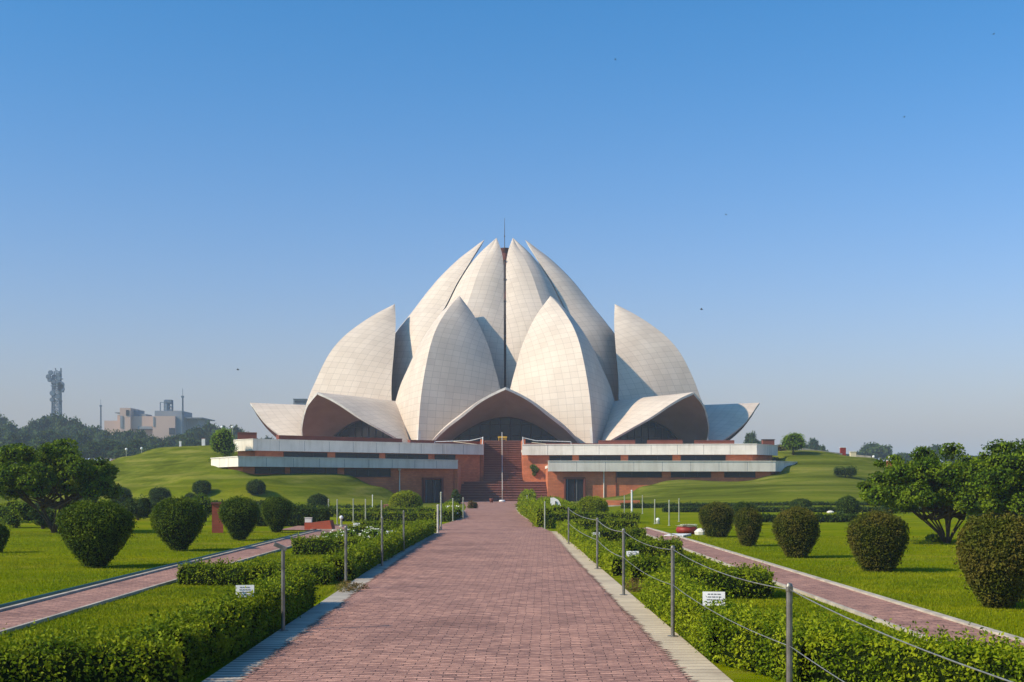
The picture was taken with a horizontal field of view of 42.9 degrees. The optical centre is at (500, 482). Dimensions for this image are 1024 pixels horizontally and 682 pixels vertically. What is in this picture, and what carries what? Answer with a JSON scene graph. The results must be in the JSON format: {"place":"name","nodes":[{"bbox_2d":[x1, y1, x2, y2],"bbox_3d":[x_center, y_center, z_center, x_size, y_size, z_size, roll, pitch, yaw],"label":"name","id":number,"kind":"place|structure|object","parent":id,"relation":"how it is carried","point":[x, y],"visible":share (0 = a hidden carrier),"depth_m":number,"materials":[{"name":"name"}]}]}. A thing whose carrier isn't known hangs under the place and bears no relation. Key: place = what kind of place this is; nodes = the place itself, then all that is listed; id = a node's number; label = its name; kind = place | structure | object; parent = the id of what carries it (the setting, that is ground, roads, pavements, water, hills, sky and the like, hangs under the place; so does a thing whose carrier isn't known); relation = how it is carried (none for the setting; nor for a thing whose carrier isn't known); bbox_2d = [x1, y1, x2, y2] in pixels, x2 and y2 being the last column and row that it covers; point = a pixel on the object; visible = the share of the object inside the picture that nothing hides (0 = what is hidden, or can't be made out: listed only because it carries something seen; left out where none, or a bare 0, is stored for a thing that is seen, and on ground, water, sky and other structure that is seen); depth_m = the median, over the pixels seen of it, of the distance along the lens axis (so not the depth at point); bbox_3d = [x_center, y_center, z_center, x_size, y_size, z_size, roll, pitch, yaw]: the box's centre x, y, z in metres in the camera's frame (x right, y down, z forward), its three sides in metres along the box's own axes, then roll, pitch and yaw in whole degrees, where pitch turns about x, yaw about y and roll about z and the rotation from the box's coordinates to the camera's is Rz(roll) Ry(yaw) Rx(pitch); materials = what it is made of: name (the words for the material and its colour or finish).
{"place":"outdoors","nodes":[
{"label":"outdoors","id":0,"kind":"place"},
{"bbox_2d":[104,400,214,459],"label":"institute building","id":1,"kind":"structure","parent":0,"point":[167,421],"depth_m":471.50,"materials":[{"name":"beige concrete"}]},
{"bbox_2d":[0,530,335,629],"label":"side path","id":2,"kind":"structure","parent":0,"point":[13,617],"depth_m":20.10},
{"bbox_2d":[310,520,336,529],"bbox_3d":[-6.273,1.565,46.885,1.012,0.390,0.815,0,0,4],"label":"brick planter","id":3,"kind":"object","parent":2,"relation":"on","point":[326,525],"visible":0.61,"depth_m":46.70,"materials":[{"name":"red brick"}]},
{"bbox_2d":[0,445,1023,681],"bbox_3d":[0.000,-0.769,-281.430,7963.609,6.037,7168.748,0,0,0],"label":"ground","id":4,"kind":"structure","parent":0,"point":[180,470],"depth_m":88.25,"materials":[{"name":"green plant"}]},
{"bbox_2d":[0,522,10,551],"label":"clipped bush","id":5,"kind":"object","parent":4,"relation":"on","point":[4,533],"visible":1,"depth_m":32.28,"materials":[{"name":"green plant"}]},
{"bbox_2d":[0,430,31,446],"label":"tree","id":6,"kind":"object","parent":4,"relation":"on","point":[25,437],"visible":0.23,"depth_m":278.52,"materials":[{"name":"green plant"}]},
{"bbox_2d":[0,500,33,527],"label":"shrub","id":7,"kind":"object","parent":4,"relation":"on","point":[15,514],"visible":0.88,"depth_m":49.78,"materials":[{"name":"green plant"}]},
{"bbox_2d":[27,507,56,528],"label":"shrub","id":8,"kind":"object","parent":4,"relation":"on","point":[34,514],"visible":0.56,"depth_m":48.73,"materials":[{"name":"green plant"}]},
{"bbox_2d":[28,416,57,431],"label":"tree","id":9,"kind":"object","parent":4,"relation":"on","point":[44,424],"visible":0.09,"depth_m":358.55,"materials":[{"name":"green plant"}]},
{"bbox_2d":[34,429,68,442],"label":"tree","id":10,"kind":"object","parent":4,"relation":"on","point":[50,436],"visible":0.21,"depth_m":288.12,"materials":[{"name":"green plant"}]},
{"bbox_2d":[46,368,64,415],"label":"telecom tower","id":11,"kind":"structure","parent":4,"relation":"on","point":[59,388],"depth_m":518.38,"materials":[{"name":"grey metal"}]},
{"bbox_2d":[0,438,124,532],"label":"spreading tree","id":12,"kind":"object","parent":4,"relation":"on","point":[53,469],"visible":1,"depth_m":44.11,"materials":[{"name":"green plant"}]},
{"bbox_2d":[47,413,80,434],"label":"tree","id":13,"kind":"object","parent":4,"relation":"on","point":[63,423],"visible":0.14,"depth_m":358.85,"materials":[{"name":"green plant"}]},
{"bbox_2d":[62,432,92,446],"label":"tree","id":14,"kind":"object","parent":4,"relation":"on","point":[80,438],"visible":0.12,"depth_m":268.73,"materials":[{"name":"green plant"}]},
{"bbox_2d":[76,440,109,459],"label":"tree","id":15,"kind":"object","parent":4,"relation":"on","point":[91,450],"visible":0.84,"depth_m":243.55,"materials":[{"name":"green plant"}]},
{"bbox_2d":[0,615,188,681],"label":"hedge","id":16,"kind":"object","parent":4,"relation":"on","point":[122,655],"visible":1,"depth_m":10.20,"materials":[{"name":"green plant"}]},
{"bbox_2d":[54,497,138,567],"bbox_3d":[-8.299,1.048,26.761,1.667,1.471,1.576,0,0,0],"label":"clipped bush","id":17,"kind":"object","parent":4,"relation":"on","point":[93,534],"visible":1,"depth_m":26.34,"materials":[{"name":"green plant"}]},
{"bbox_2d":[106,444,138,458],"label":"tree","id":18,"kind":"object","parent":4,"relation":"on","point":[119,451],"visible":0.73,"depth_m":233.68,"materials":[{"name":"green plant"}]},
{"bbox_2d":[121,494,154,519],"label":"shrub","id":19,"kind":"object","parent":4,"relation":"on","point":[142,508],"visible":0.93,"depth_m":59.65,"materials":[{"name":"green plant"}]},
{"bbox_2d":[0,538,316,633],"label":"side path kerb","id":20,"kind":"structure","parent":4,"relation":"on","point":[37,621],"depth_m":18.63,"materials":[{"name":"grey concrete"}]},
{"bbox_2d":[147,486,171,501],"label":"clipped bush","id":21,"kind":"object","parent":4,"relation":"on","point":[156,494],"visible":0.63,"depth_m":85.51,"materials":[{"name":"green plant"}]},
{"bbox_2d":[0,529,320,611],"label":"side path kerb","id":22,"kind":"structure","parent":4,"relation":"on","point":[72,591],"depth_m":22.58,"materials":[{"name":"grey concrete"}]},
{"bbox_2d":[149,495,206,550],"bbox_3d":[-8.223,1.052,33.325,1.533,1.462,1.507,0,0,0],"label":"clipped bush","id":23,"kind":"object","parent":4,"relation":"on","point":[177,522],"visible":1,"depth_m":32.94,"materials":[{"name":"green plant"}]},
{"bbox_2d":[188,424,212,444],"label":"tree","id":24,"kind":"object","parent":4,"relation":"on","point":[199,433],"visible":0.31,"depth_m":308.21,"materials":[{"name":"green plant"}]},
{"bbox_2d":[191,479,211,494],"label":"clipped bush","id":25,"kind":"object","parent":4,"relation":"on","point":[203,486],"visible":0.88,"depth_m":87.59,"materials":[{"name":"green plant"}]},
{"bbox_2d":[192,492,214,521],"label":"shrub","id":26,"kind":"object","parent":4,"relation":"on","point":[204,501],"visible":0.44,"depth_m":57.79,"materials":[{"name":"green plant"}]},
{"bbox_2d":[211,502,222,532],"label":"brick pillar","id":27,"kind":"structure","parent":4,"relation":"on","point":[217,526],"depth_m":44.80,"materials":[{"name":"red brick"}]},
{"bbox_2d":[209,427,238,456],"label":"round tree","id":28,"kind":"object","parent":4,"relation":"on","point":[223,443],"visible":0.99,"depth_m":107.38,"materials":[{"name":"green plant"}]},
{"bbox_2d":[134,562,320,681],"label":"hedge","id":29,"kind":"object","parent":4,"relation":"on","point":[216,632],"visible":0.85,"depth_m":13.14,"materials":[{"name":"green plant"}]},
{"bbox_2d":[218,494,261,539],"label":"clipped bush","id":30,"kind":"object","parent":4,"relation":"on","point":[238,516],"visible":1,"depth_m":38.85,"materials":[{"name":"green plant"}]},
{"bbox_2d":[246,479,265,494],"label":"clipped bush","id":31,"kind":"object","parent":4,"relation":"on","point":[255,486],"visible":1,"depth_m":87.58,"materials":[{"name":"green plant"}]},
{"bbox_2d":[175,554,339,585],"bbox_3d":[-4.173,1.542,22.442,2.758,0.575,1.424,0,0,0],"label":"hedge","id":32,"kind":"object","parent":4,"relation":"on","point":[209,573],"visible":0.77,"depth_m":22.01,"materials":[{"name":"green plant"}]},
{"bbox_2d":[259,494,292,532],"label":"clipped bush","id":33,"kind":"object","parent":4,"relation":"on","point":[276,512],"visible":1,"depth_m":44.87,"materials":[{"name":"green plant"}]},
{"bbox_2d":[257,501,332,525],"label":"hedge","id":34,"kind":"object","parent":4,"relation":"on","point":[300,513],"visible":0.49,"depth_m":51.51,"materials":[{"name":"green plant"}]},
{"bbox_2d":[306,493,329,505],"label":"clipped bush","id":35,"kind":"object","parent":4,"relation":"on","point":[316,499],"visible":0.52,"depth_m":81.55,"materials":[{"name":"green plant"}]},
{"bbox_2d":[202,533,436,681],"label":"walk kerb","id":36,"kind":"structure","parent":4,"relation":"on","point":[238,668],"depth_m":14.51,"materials":[{"name":"grey stone"}]},
{"bbox_2d":[273,542,287,630],"bbox_3d":[-2.504,1.192,14.880,0.168,1.016,0.120,0,0,0],"label":"steel post","id":37,"kind":"object","parent":36,"relation":"on","point":[281,547],"visible":1,"depth_m":14.86,"materials":[{"name":"grey metal"}]},
{"bbox_2d":[290,531,365,554],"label":"hedge","id":38,"kind":"object","parent":4,"relation":"on","point":[311,545],"visible":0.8,"depth_m":31.34,"materials":[{"name":"green plant"}]},
{"bbox_2d":[210,439,484,502],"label":"podium wing","id":39,"kind":"structure","parent":4,"relation":"on","point":[428,472],"depth_m":110.65,"materials":[{"name":"white concrete"}]},
{"bbox_2d":[255,467,284,473],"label":"window","id":40,"kind":"structure","parent":39,"relation":"in","point":[258,470],"depth_m":98.68,"materials":[{"name":"grey glass"}]},
{"bbox_2d":[283,452,326,457],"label":"window","id":41,"kind":"structure","parent":39,"relation":"in","point":[286,454],"depth_m":112.60,"materials":[{"name":"grey glass"}]},
{"bbox_2d":[290,467,337,473],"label":"window","id":42,"kind":"structure","parent":39,"relation":"in","point":[293,470],"depth_m":101.68,"materials":[{"name":"grey glass"}]},
{"bbox_2d":[276,435,401,441],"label":"planter wall","id":43,"kind":"structure","parent":39,"relation":"on","point":[292,437],"depth_m":117.61,"materials":[{"name":"red brick"}]},
{"bbox_2d":[335,453,378,457],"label":"window","id":44,"kind":"structure","parent":39,"relation":"in","point":[337,455],"depth_m":116.16,"materials":[{"name":"grey glass"}]},
{"bbox_2d":[344,468,390,476],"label":"window","id":45,"kind":"structure","parent":39,"relation":"in","point":[355,472],"depth_m":105.78,"materials":[{"name":"grey glass"}]},
{"bbox_2d":[385,454,427,458],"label":"window","id":46,"kind":"structure","parent":39,"relation":"in","point":[387,456],"depth_m":119.83,"materials":[{"name":"grey glass"}]},
{"bbox_2d":[422,478,443,502],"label":"door","id":47,"kind":"structure","parent":39,"relation":"in","point":[431,489],"depth_m":111.18,"materials":[{"name":"grey metal"}]},
{"bbox_2d":[334,580,369,591],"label":"dry plant","id":48,"kind":"object","parent":4,"relation":"on","point":[354,586],"visible":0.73,"depth_m":20.32,"materials":[{"name":"beige plant"}]},
{"bbox_2d":[331,527,384,540],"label":"flower bush","id":49,"kind":"object","parent":4,"relation":"on","point":[372,532],"visible":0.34,"depth_m":35.65,"materials":[{"name":"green plant"}]},
{"bbox_2d":[347,520,408,537],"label":"hedge","id":50,"kind":"object","parent":4,"relation":"on","point":[358,529],"visible":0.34,"depth_m":40.26,"materials":[{"name":"green plant"}]},
{"bbox_2d":[316,504,439,516],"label":"hedge","id":51,"kind":"object","parent":4,"relation":"on","point":[373,509],"visible":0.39,"depth_m":65.73,"materials":[{"name":"green plant"}]},
{"bbox_2d":[321,517,435,581],"bbox_3d":[-2.652,1.423,32.957,0.888,0.778,20.330,0,0,1],"label":"hedge","id":52,"kind":"object","parent":4,"relation":"on","point":[364,556],"visible":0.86,"depth_m":27.03,"materials":[{"name":"green plant"}]},
{"bbox_2d":[339,509,450,521],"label":"hedge","id":53,"kind":"object","parent":4,"relation":"on","point":[386,515],"visible":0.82,"depth_m":57.96,"materials":[{"name":"green plant"}]},
{"bbox_2d":[353,518,440,531],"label":"hedge","id":54,"kind":"object","parent":4,"relation":"on","point":[369,523],"visible":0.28,"depth_m":45.83,"materials":[{"name":"green plant"}]},
{"bbox_2d":[388,489,422,507],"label":"golden bush","id":55,"kind":"object","parent":4,"relation":"on","point":[405,499],"visible":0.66,"depth_m":71.42,"materials":[{"name":"green plant"}]},
{"bbox_2d":[433,500,461,521],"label":"hedge","id":56,"kind":"object","parent":4,"relation":"on","point":[446,516],"visible":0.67,"depth_m":58.16,"materials":[{"name":"green plant"}]},
{"bbox_2d":[232,501,699,681],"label":"paved walk","id":57,"kind":"structure","parent":4,"relation":"on","point":[493,591],"depth_m":15.49,"materials":[{"name":"red brick"}]},
{"bbox_2d":[460,441,547,500],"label":"staircase","id":58,"kind":"structure","parent":4,"relation":"on","point":[500,456],"depth_m":125.50,"materials":[{"name":"red stone"}]},
{"bbox_2d":[514,494,543,519],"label":"hedge","id":59,"kind":"object","parent":4,"relation":"on","point":[523,504],"visible":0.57,"depth_m":64.53,"materials":[{"name":"green plant"}]},
{"bbox_2d":[526,500,557,528],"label":"hedge","id":60,"kind":"object","parent":4,"relation":"on","point":[536,513],"visible":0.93,"depth_m":49.00,"materials":[{"name":"green plant"}]},
{"bbox_2d":[537,495,581,513],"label":"hedge","id":61,"kind":"object","parent":4,"relation":"on","point":[566,504],"visible":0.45,"depth_m":61.13,"materials":[{"name":"green plant"}]},
{"bbox_2d":[577,495,609,512],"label":"golden bush","id":62,"kind":"object","parent":4,"relation":"on","point":[590,503],"visible":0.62,"depth_m":62.01,"materials":[{"name":"green plant"}]},
{"bbox_2d":[556,518,632,575],"bbox_3d":[2.253,1.510,34.684,0.853,0.654,20.774,0,0,0],"label":"hedge","id":63,"kind":"object","parent":4,"relation":"on","point":[609,563],"visible":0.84,"depth_m":29.22,"materials":[{"name":"green plant"}]},
{"bbox_2d":[553,509,640,522],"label":"hedge","id":64,"kind":"object","parent":4,"relation":"on","point":[561,516],"visible":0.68,"depth_m":55.61,"materials":[{"name":"green plant"}]},
{"bbox_2d":[570,514,640,529],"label":"hedge","id":65,"kind":"object","parent":4,"relation":"on","point":[586,523],"visible":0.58,"depth_m":46.82,"materials":[{"name":"green plant"}]},
{"bbox_2d":[588,524,646,541],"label":"hedge","id":66,"kind":"object","parent":4,"relation":"on","point":[609,534],"visible":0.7,"depth_m":38.41,"materials":[{"name":"green plant"}]},
{"bbox_2d":[551,531,732,681],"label":"walk kerb","id":67,"kind":"structure","parent":4,"relation":"on","point":[700,666],"depth_m":15.01,"materials":[{"name":"beige stone"}]},
{"bbox_2d":[620,528,627,594],"bbox_3d":[1.849,1.196,19.595,0.120,1.008,0.120,0,0,0],"label":"steel post","id":68,"kind":"object","parent":67,"relation":"on","point":[623,561],"visible":0.98,"depth_m":19.58,"materials":[{"name":"grey metal"}]},
{"bbox_2d":[668,545,677,636],"bbox_3d":[1.894,1.196,14.343,0.120,1.008,0.120,0,0,0],"label":"steel post","id":69,"kind":"object","parent":67,"relation":"on","point":[672,592],"visible":0.95,"depth_m":14.32,"materials":[{"name":"grey metal"}]},
{"bbox_2d":[786,582,792,681],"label":"steel post","id":70,"kind":"object","parent":67,"relation":"on","point":[789,632],"visible":0.97,"depth_m":8.99,"materials":[{"name":"grey metal"}]},
{"bbox_2d":[791,590,1012,681],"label":"steel cable","id":71,"kind":"object","parent":70,"relation":"attached to","point":[910,644],"visible":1,"depth_m":6.35,"materials":[{"name":"grey metal"}]},
{"bbox_2d":[618,534,686,558],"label":"hedge","id":72,"kind":"object","parent":4,"relation":"on","point":[636,545],"visible":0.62,"depth_m":29.34,"materials":[{"name":"green plant"}]},
{"bbox_2d":[525,443,789,449],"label":"temple terrace","id":73,"kind":"structure","parent":4,"relation":"on","point":[566,443],"depth_m":142.06,"materials":[{"name":"red stone"}]},
{"bbox_2d":[250,219,759,443],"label":"lotus temple","id":74,"kind":"structure","parent":73,"relation":"on","point":[514,341],"depth_m":161.24,"materials":[{"name":"stone"}]},
{"bbox_2d":[521,439,796,500],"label":"podium wing","id":75,"kind":"structure","parent":4,"relation":"on","point":[573,472],"depth_m":118.89,"materials":[{"name":"white concrete"}]},
{"bbox_2d":[564,477,584,500],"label":"door","id":76,"kind":"structure","parent":75,"relation":"in","point":[568,481],"depth_m":118.29,"materials":[{"name":"grey glass"}]},
{"bbox_2d":[579,455,620,460],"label":"window","id":77,"kind":"structure","parent":75,"relation":"in","point":[582,457],"depth_m":124.97,"materials":[{"name":"grey glass"}]},
{"bbox_2d":[617,472,661,477],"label":"window","id":78,"kind":"structure","parent":75,"relation":"in","point":[627,474],"depth_m":118.55,"materials":[{"name":"grey glass"}]},
{"bbox_2d":[628,455,671,460],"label":"window","id":79,"kind":"structure","parent":75,"relation":"in","point":[630,457],"depth_m":124.39,"materials":[{"name":"grey glass"}]},
{"bbox_2d":[671,472,710,477],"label":"window","id":80,"kind":"structure","parent":75,"relation":"in","point":[673,474],"depth_m":118.75,"materials":[{"name":"grey glass"}]},
{"bbox_2d":[681,455,725,460],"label":"window","id":81,"kind":"structure","parent":75,"relation":"in","point":[683,457],"depth_m":123.79,"materials":[{"name":"grey glass"}]},
{"bbox_2d":[724,472,755,477],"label":"window","id":82,"kind":"structure","parent":75,"relation":"in","point":[726,474],"depth_m":118.93,"materials":[{"name":"grey glass"}]},
{"bbox_2d":[621,551,711,581],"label":"hedge","id":83,"kind":"object","parent":4,"relation":"on","point":[641,561],"visible":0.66,"depth_m":23.02,"materials":[{"name":"green plant"}]},
{"bbox_2d":[637,567,774,662],"bbox_3d":[2.325,1.455,15.705,0.936,0.692,6.506,0,0,0],"label":"hedge","id":84,"kind":"object","parent":4,"relation":"on","point":[696,624],"visible":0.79,"depth_m":14.42,"materials":[{"name":"green plant"}]},
{"bbox_2d":[703,592,724,607],"bbox_3d":[2.273,1.459,13.903,0.236,0.582,0.048,0,0,6],"label":"plant sign","id":85,"kind":"object","parent":4,"relation":"on","point":[712,596],"visible":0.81,"depth_m":13.90,"materials":[{"name":"white paint"}]},
{"bbox_2d":[653,556,777,599],"bbox_3d":[3.312,1.476,20.199,1.789,0.674,1.728,0,0,0],"label":"hedge","id":86,"kind":"object","parent":4,"relation":"on","point":[738,588],"visible":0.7,"depth_m":19.56,"materials":[{"name":"green plant"}]},
{"bbox_2d":[697,501,734,537],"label":"clipped bush","id":87,"kind":"object","parent":4,"relation":"on","point":[715,519],"visible":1,"depth_m":41.16,"materials":[{"name":"green plant"}]},
{"bbox_2d":[733,505,762,545],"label":"clipped bush","id":88,"kind":"object","parent":4,"relation":"on","point":[748,524],"visible":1,"depth_m":35.45,"materials":[{"name":"green plant"}]},
{"bbox_2d":[620,501,879,508],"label":"hedge","id":89,"kind":"object","parent":4,"relation":"on","point":[661,505],"visible":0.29,"depth_m":85.66,"materials":[{"name":"green plant"}]},
{"bbox_2d":[646,534,936,640],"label":"side path kerb","id":90,"kind":"structure","parent":4,"relation":"on","point":[859,613],"depth_m":18.33,"materials":[{"name":"grey concrete"}]},
{"bbox_2d":[779,432,806,454],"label":"round tree","id":91,"kind":"object","parent":4,"relation":"on","point":[793,441],"visible":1,"depth_m":129.27,"materials":[{"name":"green plant"}]},
{"bbox_2d":[771,505,820,557],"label":"clipped bush","id":92,"kind":"object","parent":4,"relation":"on","point":[796,530],"visible":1,"depth_m":29.93,"materials":[{"name":"green plant"}]},
{"bbox_2d":[662,504,945,511],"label":"hedge","id":93,"kind":"object","parent":4,"relation":"on","point":[688,508],"visible":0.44,"depth_m":75.65,"materials":[{"name":"green plant"}]},
{"bbox_2d":[761,512,889,521],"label":"hedge","id":94,"kind":"object","parent":4,"relation":"on","point":[836,517],"visible":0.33,"depth_m":56.65,"materials":[{"name":"green plant"}]},
{"bbox_2d":[646,527,1023,642],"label":"side path kerb","id":95,"kind":"structure","parent":4,"relation":"on","point":[960,621],"depth_m":19.28,"materials":[{"name":"grey concrete"}]},
{"bbox_2d":[833,465,858,476],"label":"shrub","id":96,"kind":"object","parent":4,"relation":"on","point":[849,471],"visible":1,"depth_m":111.58,"materials":[{"name":"green plant"}]},
{"bbox_2d":[835,494,859,514],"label":"clipped bush","id":97,"kind":"object","parent":4,"relation":"on","point":[848,504],"visible":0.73,"depth_m":64.60,"materials":[{"name":"green plant"}]},
{"bbox_2d":[710,597,1023,681],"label":"hedge","id":98,"kind":"object","parent":4,"relation":"on","point":[844,653],"visible":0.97,"depth_m":10.71,"materials":[{"name":"green plant"}]},
{"bbox_2d":[854,442,895,458],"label":"tree","id":99,"kind":"object","parent":4,"relation":"on","point":[877,450],"visible":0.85,"depth_m":327.47,"materials":[{"name":"green plant"}]},
{"bbox_2d":[844,507,913,571],"bbox_3d":[7.371,1.148,25.540,1.348,1.322,1.304,0,0,0],"label":"clipped bush","id":100,"kind":"object","parent":4,"relation":"on","point":[877,540],"visible":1,"depth_m":25.18,"materials":[{"name":"green plant"}]},
{"bbox_2d":[856,441,1018,543],"bbox_3d":[12.564,0.330,37.300,4.963,2.984,3.878,0,0,0],"label":"spreading tree","id":101,"kind":"object","parent":4,"relation":"on","point":[921,475],"visible":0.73,"depth_m":36.48,"materials":[{"name":"green plant"}]},
{"bbox_2d":[934,438,1023,517],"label":"spreading tree","id":102,"kind":"object","parent":4,"relation":"on","point":[999,477],"visible":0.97,"depth_m":35.20,"materials":[{"name":"green plant"}]},
{"bbox_2d":[951,509,1023,608],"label":"clipped bush","id":103,"kind":"object","parent":4,"relation":"on","point":[990,552],"visible":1,"depth_m":17.86,"materials":[{"name":"green plant"}]},
{"bbox_2d":[0,0,1023,463],"label":"sky","id":104,"kind":"structure","parent":0,"point":[194,193],"materials":[{"name":"blue"}]},
{"bbox_2d":[644,528,1023,647],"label":"side path","id":105,"kind":"structure","parent":0,"point":[881,609],"depth_m":18.91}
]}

